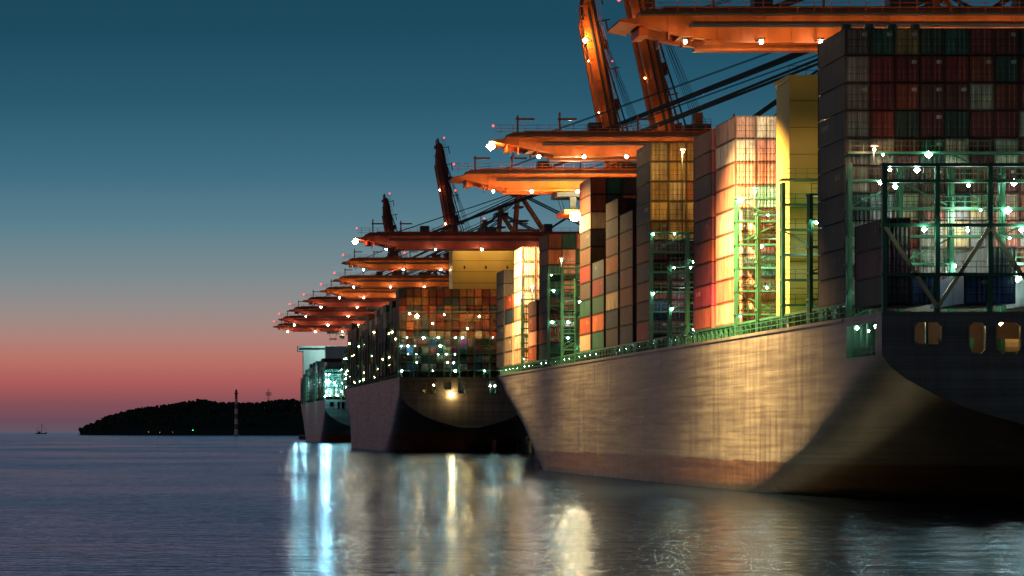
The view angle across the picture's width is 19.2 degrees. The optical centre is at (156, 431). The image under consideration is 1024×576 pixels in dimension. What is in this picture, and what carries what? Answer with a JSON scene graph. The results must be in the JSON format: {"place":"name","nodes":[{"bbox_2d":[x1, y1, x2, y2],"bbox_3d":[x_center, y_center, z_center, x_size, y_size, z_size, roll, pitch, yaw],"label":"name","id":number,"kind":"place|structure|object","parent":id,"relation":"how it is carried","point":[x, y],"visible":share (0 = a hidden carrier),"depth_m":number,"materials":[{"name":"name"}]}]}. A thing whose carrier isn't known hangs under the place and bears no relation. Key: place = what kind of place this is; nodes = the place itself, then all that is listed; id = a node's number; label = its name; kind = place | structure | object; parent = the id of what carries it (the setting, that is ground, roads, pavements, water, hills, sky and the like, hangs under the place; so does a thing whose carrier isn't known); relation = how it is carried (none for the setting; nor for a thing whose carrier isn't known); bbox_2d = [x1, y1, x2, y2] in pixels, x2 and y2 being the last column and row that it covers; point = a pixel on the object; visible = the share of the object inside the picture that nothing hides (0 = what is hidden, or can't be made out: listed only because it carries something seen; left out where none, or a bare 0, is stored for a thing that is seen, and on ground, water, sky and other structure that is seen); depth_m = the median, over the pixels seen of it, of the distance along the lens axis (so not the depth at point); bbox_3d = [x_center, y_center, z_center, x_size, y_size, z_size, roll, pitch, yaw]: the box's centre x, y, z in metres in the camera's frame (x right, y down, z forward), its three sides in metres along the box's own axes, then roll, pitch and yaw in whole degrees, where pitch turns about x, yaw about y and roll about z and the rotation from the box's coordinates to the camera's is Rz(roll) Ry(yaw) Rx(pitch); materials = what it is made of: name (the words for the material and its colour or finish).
{"place":"outdoors","nodes":[
{"label":"outdoors","id":0,"kind":"place"},
{"bbox_2d":[299,435,535,452],"bbox_3d":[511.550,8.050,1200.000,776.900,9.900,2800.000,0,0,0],"label":"quay","id":1,"kind":"structure","parent":0,"point":[525,445],"depth_m":1008.00,"materials":[{"name":"concrete"}]},
{"bbox_2d":[273,272,407,339],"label":"gantry crane","id":2,"kind":"object","parent":1,"relation":"on","point":[332,329],"visible":0.25,"depth_m":1555.70,"materials":[{"name":"red paint"}]},
{"bbox_2d":[278,271,444,334],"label":"gantry crane","id":3,"kind":"object","parent":1,"relation":"on","point":[346,322],"visible":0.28,"depth_m":1415.70,"materials":[{"name":"red paint"}]},
{"bbox_2d":[288,251,448,326],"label":"gantry crane","id":4,"kind":"object","parent":1,"relation":"on","point":[314,310],"visible":0.25,"depth_m":1325.70,"materials":[{"name":"red paint"}]},
{"bbox_2d":[381,193,412,274],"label":"gantry crane","id":5,"kind":"object","parent":1,"relation":"on","point":[388,220],"visible":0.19,"depth_m":1505.70,"materials":[{"name":"red paint"}]},
{"bbox_2d":[319,218,490,298],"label":"gantry crane","id":6,"kind":"object","parent":1,"relation":"on","point":[345,291],"visible":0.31,"depth_m":1180.70,"materials":[{"name":"orange paint"}]},
{"bbox_2d":[302,251,528,438],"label":"gantry crane","id":7,"kind":"object","parent":1,"relation":"on","point":[329,301],"visible":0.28,"depth_m":1259.70,"materials":[{"name":"red paint"}]},
{"bbox_2d":[333,205,533,288],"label":"gantry crane","id":8,"kind":"object","parent":1,"relation":"on","point":[378,279],"visible":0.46,"depth_m":1125.70,"materials":[{"name":"orange paint"}]},
{"bbox_2d":[434,137,471,230],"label":"gantry crane","id":9,"kind":"object","parent":1,"relation":"on","point":[443,178],"visible":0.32,"depth_m":1219.70,"materials":[{"name":"red paint"}]},
{"bbox_2d":[341,195,579,270],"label":"gantry crane","id":10,"kind":"object","parent":1,"relation":"on","point":[392,262],"visible":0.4,"depth_m":1070.70,"materials":[{"name":"orange paint"}]},
{"bbox_2d":[352,161,633,250],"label":"gantry crane","id":11,"kind":"object","parent":1,"relation":"on","point":[424,238],"visible":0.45,"depth_m":745.70,"materials":[{"name":"red paint"}]},
{"bbox_2d":[576,0,640,167],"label":"gantry crane","id":12,"kind":"object","parent":1,"relation":"on","point":[594,44],"visible":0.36,"depth_m":792.70,"materials":[{"name":"orange paint"}]},
{"bbox_2d":[449,54,817,221],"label":"gantry crane","id":13,"kind":"object","parent":1,"relation":"on","point":[545,178],"visible":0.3,"depth_m":566.70,"materials":[{"name":"orange paint"}]},
{"bbox_2d":[623,0,710,130],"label":"gantry crane","id":14,"kind":"object","parent":1,"relation":"on","point":[652,68],"visible":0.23,"depth_m":713.70,"materials":[{"name":"orange paint"}]},
{"bbox_2d":[487,0,970,160],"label":"gantry crane","id":15,"kind":"object","parent":1,"relation":"on","point":[595,141],"visible":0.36,"depth_m":495.70,"materials":[{"name":"orange paint"}]},
{"bbox_2d":[607,0,1023,52],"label":"gantry crane","id":16,"kind":"object","parent":1,"relation":"on","point":[763,26],"visible":0.74,"depth_m":350.70,"materials":[{"name":"orange paint"}]},
{"bbox_2d":[0,0,1010,431],"label":"sky","id":17,"kind":"structure","parent":0,"point":[176,176],"materials":[{"name":"blue"}]},
{"bbox_2d":[0,432,1023,575],"bbox_3d":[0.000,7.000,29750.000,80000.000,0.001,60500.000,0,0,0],"label":"water","id":18,"kind":"structure","parent":0,"point":[74,504],"depth_m":234.27,"materials":[{"name":"blue liquid"}]},
{"bbox_2d":[88,405,304,434],"bbox_3d":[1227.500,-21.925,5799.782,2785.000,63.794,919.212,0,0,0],"label":"headland","id":19,"kind":"structure","parent":18,"relation":"in","point":[293,427],"depth_m":5395.84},
{"bbox_2d":[78,398,302,433],"bbox_3d":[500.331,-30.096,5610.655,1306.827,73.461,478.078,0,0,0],"label":"distant trees","id":20,"kind":"object","parent":19,"relation":"on","point":[137,415],"visible":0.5,"depth_m":5522.72,"materials":[{"name":"green plant"}]},
{"bbox_2d":[233,389,239,434],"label":"lighthouse","id":21,"kind":"object","parent":18,"relation":"in","point":[236,415],"visible":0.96,"depth_m":5307.77,"materials":[{"name":"white concrete"}]},
{"bbox_2d":[297,346,350,441],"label":"container ship","id":22,"kind":"object","parent":18,"relation":"on","point":[326,419],"visible":0.32,"depth_m":1965.00,"materials":[{"name":"teal paint"}]},
{"bbox_2d":[300,358,350,401],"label":"stacked shipping containers","id":23,"kind":"object","parent":22,"relation":"on","point":[324,364],"visible":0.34,"depth_m":1906.94,"materials":[{"name":"metal"}]},
{"bbox_2d":[342,216,526,451],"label":"container ship","id":24,"kind":"object","parent":18,"relation":"on","point":[450,411],"visible":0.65,"depth_m":1005.86,"materials":[{"name":"paint"}]},
{"bbox_2d":[347,289,509,385],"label":"stacked shipping containers","id":25,"kind":"object","parent":24,"relation":"on","point":[381,318],"visible":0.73,"depth_m":1004.00,"materials":[{"name":"metal"}]},
{"bbox_2d":[497,24,1023,500],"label":"container ship","id":26,"kind":"object","parent":18,"relation":"on","point":[799,392],"visible":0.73,"depth_m":324.43,"materials":[{"name":"grey paint"}]},
{"bbox_2d":[497,28,1023,367],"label":"stacked shipping containers","id":27,"kind":"object","parent":26,"relation":"on","point":[913,89],"visible":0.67,"depth_m":308.18,"materials":[{"name":"metal"}]}
]}

